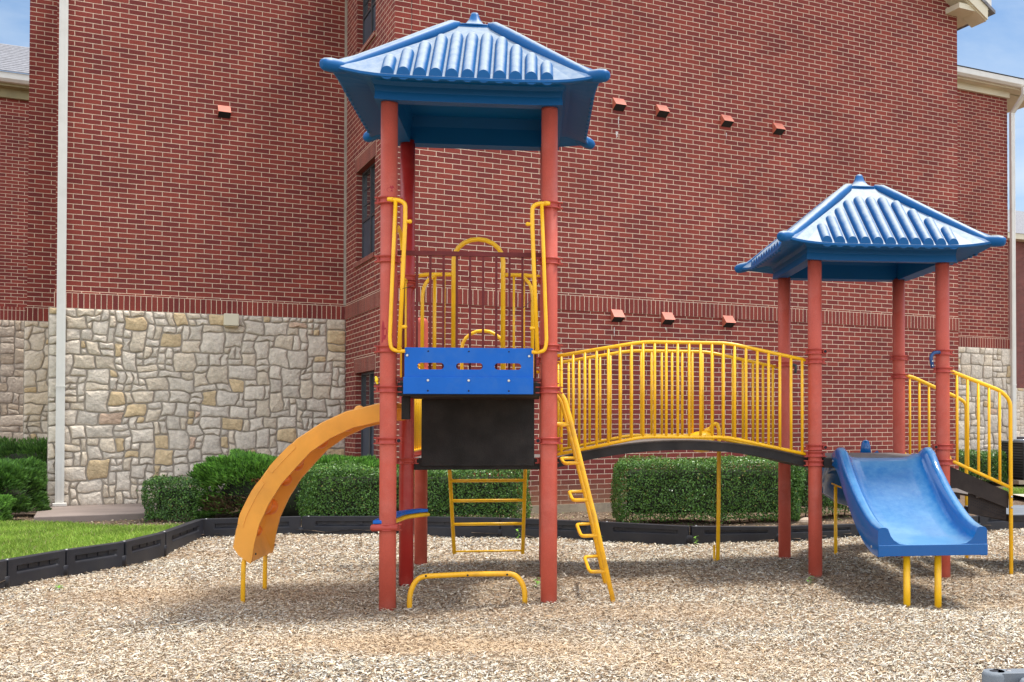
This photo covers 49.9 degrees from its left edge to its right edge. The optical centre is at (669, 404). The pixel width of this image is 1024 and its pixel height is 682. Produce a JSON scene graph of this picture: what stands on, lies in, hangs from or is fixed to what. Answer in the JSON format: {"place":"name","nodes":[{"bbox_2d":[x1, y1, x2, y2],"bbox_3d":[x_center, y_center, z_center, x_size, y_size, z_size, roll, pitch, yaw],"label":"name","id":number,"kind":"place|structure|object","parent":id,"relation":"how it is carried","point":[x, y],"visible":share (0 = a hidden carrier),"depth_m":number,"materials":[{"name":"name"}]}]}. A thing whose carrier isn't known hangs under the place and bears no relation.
{"place":"outdoors","nodes":[
{"label":"outdoors","id":0,"kind":"place"},
{"bbox_2d":[0,519,183,559],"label":"lawn grass","id":1,"kind":"structure","parent":0,"point":[22,538],"depth_m":12.07,"materials":[{"name":"green plant"}]},
{"bbox_2d":[0,528,1023,681],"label":"mulch ground","id":2,"kind":"structure","parent":0,"point":[857,569],"depth_m":8.00,"materials":[{"name":"beige wood"}]},
{"bbox_2d":[0,560,9,589],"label":"border timber","id":3,"kind":"object","parent":2,"relation":"on","point":[5,579],"visible":0.82,"depth_m":9.04,"materials":[{"name":"black plastic"}]},
{"bbox_2d":[2,550,67,587],"bbox_3d":[-5.541,1.478,9.468,0.103,0.344,0.750,0,-1,8],"label":"border timber","id":4,"kind":"object","parent":2,"relation":"on","point":[26,569],"visible":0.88,"depth_m":9.43,"materials":[{"name":"black plastic"}]},
{"bbox_2d":[62,542,126,576],"bbox_3d":[-5.405,1.489,10.182,0.103,0.344,0.773,0,-1,13],"label":"border timber","id":5,"kind":"object","parent":2,"relation":"on","point":[91,558],"visible":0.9,"depth_m":10.14,"materials":[{"name":"black plastic"}]},
{"bbox_2d":[119,533,166,566],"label":"border timber","id":6,"kind":"object","parent":2,"relation":"on","point":[142,549],"visible":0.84,"depth_m":10.95,"materials":[{"name":"black plastic"}]},
{"bbox_2d":[158,519,203,555],"bbox_3d":[-5.486,1.523,12.210,0.103,0.340,1.585,0,-1,-10],"label":"border timber","id":7,"kind":"object","parent":2,"relation":"on","point":[181,535],"visible":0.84,"depth_m":12.09,"materials":[{"name":"black plastic"}]},
{"bbox_2d":[203,516,302,537],"bbox_3d":[-5.052,1.536,13.147,1.197,0.344,0.103,0,-1,-19],"label":"border timber","id":8,"kind":"object","parent":2,"relation":"on","point":[227,527],"visible":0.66,"depth_m":13.04,"materials":[{"name":"black plastic"}]},
{"bbox_2d":[302,516,398,534],"bbox_3d":[-3.893,1.539,13.331,1.253,0.344,0.103,0,-1,0],"label":"border timber","id":9,"kind":"object","parent":2,"relation":"on","point":[343,525],"visible":0.49,"depth_m":13.29,"materials":[{"name":"black plastic"}]},
{"bbox_2d":[427,516,501,537],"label":"border timber","id":10,"kind":"object","parent":2,"relation":"on","point":[439,526],"visible":0.35,"depth_m":13.19,"materials":[{"name":"black plastic"}]},
{"bbox_2d":[407,571,526,607],"bbox_3d":[-1.555,1.508,8.336,0.920,0.448,0.044,0,-1,-7],"label":"bar","id":11,"kind":"object","parent":2,"relation":"on","point":[516,576],"visible":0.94,"depth_m":8.32,"materials":[{"name":"yellow paint"}]},
{"bbox_2d":[501,518,601,541],"bbox_3d":[-1.401,1.535,12.956,1.320,0.339,0.103,0,-1,17],"label":"border timber","id":12,"kind":"object","parent":2,"relation":"on","point":[567,529],"visible":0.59,"depth_m":12.97,"materials":[{"name":"black plastic"}]},
{"bbox_2d":[233,12,1023,610],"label":"play structure","id":13,"kind":"object","parent":2,"relation":"on","point":[473,82],"visible":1,"depth_m":9.45,"materials":[{"name":"paint"}]},
{"bbox_2d":[601,521,691,545],"bbox_3d":[-0.260,1.536,12.678,1.098,0.329,0.103,0,-1,10],"label":"border timber","id":14,"kind":"object","parent":2,"relation":"on","point":[659,534],"visible":0.83,"depth_m":12.65,"materials":[{"name":"black plastic"}]},
{"bbox_2d":[691,422,720,560],"bbox_3d":[0.335,1.032,10.914,0.277,1.721,0.277,1,-1,-45],"label":"drum post","id":15,"kind":"object","parent":2,"relation":"on","point":[707,431],"visible":0.56,"depth_m":10.90,"materials":[{"name":"metal"}]},
{"bbox_2d":[690,525,777,544],"bbox_3d":[0.793,1.555,12.761,1.134,0.294,0.103,0,-1,-17],"label":"border timber","id":16,"kind":"object","parent":2,"relation":"on","point":[707,534],"visible":0.77,"depth_m":12.72,"materials":[{"name":"black plastic"}]},
{"bbox_2d":[777,523,859,541],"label":"border timber","id":17,"kind":"object","parent":2,"relation":"on","point":[799,531],"visible":0.51,"depth_m":13.18,"materials":[{"name":"black plastic"}]},
{"bbox_2d":[971,515,980,524],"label":"border timber","id":18,"kind":"object","parent":2,"relation":"on","point":[974,517],"visible":0.11,"depth_m":14.17,"materials":[{"name":"black plastic"}]},
{"bbox_2d":[976,515,1023,530],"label":"border timber","id":19,"kind":"object","parent":2,"relation":"on","point":[992,524],"visible":0.43,"depth_m":14.29,"materials":[{"name":"black plastic"}]},
{"bbox_2d":[982,668,1023,681],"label":"border timber","id":20,"kind":"object","parent":2,"relation":"on","point":[1002,675],"visible":1,"depth_m":4.96,"materials":[{"name":"grey plastic"}]},
{"bbox_2d":[0,0,1023,211],"label":"sky","id":21,"kind":"structure","parent":0,"point":[996,45],"materials":[{"name":"blue"}]},
{"bbox_2d":[1,479,1023,581],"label":"soil ground","id":22,"kind":"structure","parent":0,"point":[1018,500],"depth_m":15.34,"materials":[{"name":"brown soil"}]},
{"bbox_2d":[0,493,16,520],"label":"juniper bush","id":23,"kind":"object","parent":22,"relation":"on","point":[8,501],"visible":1,"depth_m":14.14,"materials":[{"name":"green plant"}]},
{"bbox_2d":[0,436,46,493],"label":"juniper bush","id":24,"kind":"object","parent":22,"relation":"on","point":[25,448],"visible":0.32,"depth_m":16.91,"materials":[{"name":"green plant"}]},
{"bbox_2d":[0,456,51,513],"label":"juniper bush","id":25,"kind":"object","parent":22,"relation":"on","point":[17,476],"visible":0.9,"depth_m":14.90,"materials":[{"name":"green plant"}]},
{"bbox_2d":[136,469,216,522],"bbox_3d":[-6.628,1.249,14.515,1.124,0.826,0.885,0,-1,-6],"label":"boxwood hedge","id":26,"kind":"object","parent":22,"relation":"on","point":[177,501],"visible":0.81,"depth_m":14.28,"materials":[{"name":"green plant"}]},
{"bbox_2d":[186,448,378,515],"bbox_3d":[-5.128,1.128,15.039,2.792,1.077,1.437,0,-1,-8],"label":"juniper bush","id":27,"kind":"object","parent":22,"relation":"on","point":[239,473],"visible":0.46,"depth_m":14.46,"materials":[{"name":"green plant"}]},
{"bbox_2d":[295,459,533,518],"bbox_3d":[-3.347,1.170,14.312,3.105,0.978,1.106,0,-1,-1],"label":"boxwood hedge","id":28,"kind":"object","parent":22,"relation":"on","point":[358,495],"visible":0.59,"depth_m":13.98,"materials":[{"name":"green plant"}]},
{"bbox_2d":[0,510,972,525],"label":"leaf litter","id":29,"kind":"object","parent":22,"relation":"on","point":[170,521],"visible":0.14,"depth_m":15.10,"materials":[{"name":"brown plant"}]},
{"bbox_2d":[607,453,805,523],"bbox_3d":[0.535,1.177,15.154,2.861,1.070,1.149,0,-1,-2],"label":"boxwood hedge","id":30,"kind":"object","parent":22,"relation":"on","point":[683,489],"visible":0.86,"depth_m":14.79,"materials":[{"name":"green plant"}]},
{"bbox_2d":[799,517,807,524],"bbox_3d":[1.823,1.547,14.327,0.214,0.119,0.151,0,-1,0],"label":"rock","id":31,"kind":"object","parent":22,"relation":"on","point":[803,521],"visible":0.47,"depth_m":14.28,"materials":[{"name":"beige stone"}]},
{"bbox_2d":[777,448,915,517],"bbox_3d":[2.627,1.145,15.645,2.232,1.050,1.052,0,-1,-12],"label":"boxwood hedge","id":32,"kind":"object","parent":22,"relation":"on","point":[827,502],"visible":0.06,"depth_m":15.17,"materials":[{"name":"green plant"}]},
{"bbox_2d":[959,448,1008,485],"bbox_3d":[6.271,1.336,23.178,1.943,0.865,1.144,0,-1,-12],"label":"boxwood hedge","id":33,"kind":"object","parent":22,"relation":"on","point":[984,464],"visible":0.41,"depth_m":22.89,"materials":[{"name":"green plant"}]},
{"bbox_2d":[990,439,1023,483],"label":"ac unit","id":34,"kind":"object","parent":22,"relation":"on","point":[1018,461],"visible":0.64,"depth_m":22.90,"materials":[{"name":"metal"}]},
{"label":"ground","id":35,"kind":"structure","parent":0,"visible":0},
{"bbox_2d":[0,43,29,450],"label":"brick building","id":36,"kind":"structure","parent":35,"relation":"on","point":[14,121],"depth_m":24.08,"materials":[{"name":"brick"}]},
{"bbox_2d":[23,0,1023,522],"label":"apartment building","id":37,"kind":"structure","parent":35,"relation":"on","point":[203,274],"depth_m":17.24,"materials":[{"name":"red brick"}]},
{"bbox_2d":[354,162,374,267],"bbox_3d":[-4.643,-2.951,16.729,0.180,1.522,1.350,0,-1,-28],"label":"window","id":38,"kind":"structure","parent":37,"relation":"in","point":[368,176],"depth_m":16.97,"materials":[{"name":"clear glass"}]},
{"bbox_2d":[357,0,375,53],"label":"window","id":39,"kind":"structure","parent":37,"relation":"in","point":[369,6],"depth_m":16.95,"materials":[{"name":"grey glass"}]},
{"bbox_2d":[361,371,373,455],"bbox_3d":[-4.593,0.226,16.706,0.070,1.476,1.270,0,-1,-28],"label":"window","id":40,"kind":"structure","parent":37,"relation":"in","point":[367,379],"depth_m":16.97,"materials":[{"name":"grey glass"}]},
{"bbox_2d":[1008,210,1023,436],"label":"building","id":41,"kind":"structure","parent":35,"relation":"on","point":[1019,217],"depth_m":68.86,"materials":[{"name":"red brick"}]},
{"label":"far lawn","id":42,"kind":"structure","parent":0,"visible":0},
{"bbox_2d":[1002,486,1023,493],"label":"verge grass","id":43,"kind":"structure","parent":42,"relation":"on","point":[1019,490],"depth_m":19.89,"materials":[{"name":"green plant"}]}
]}

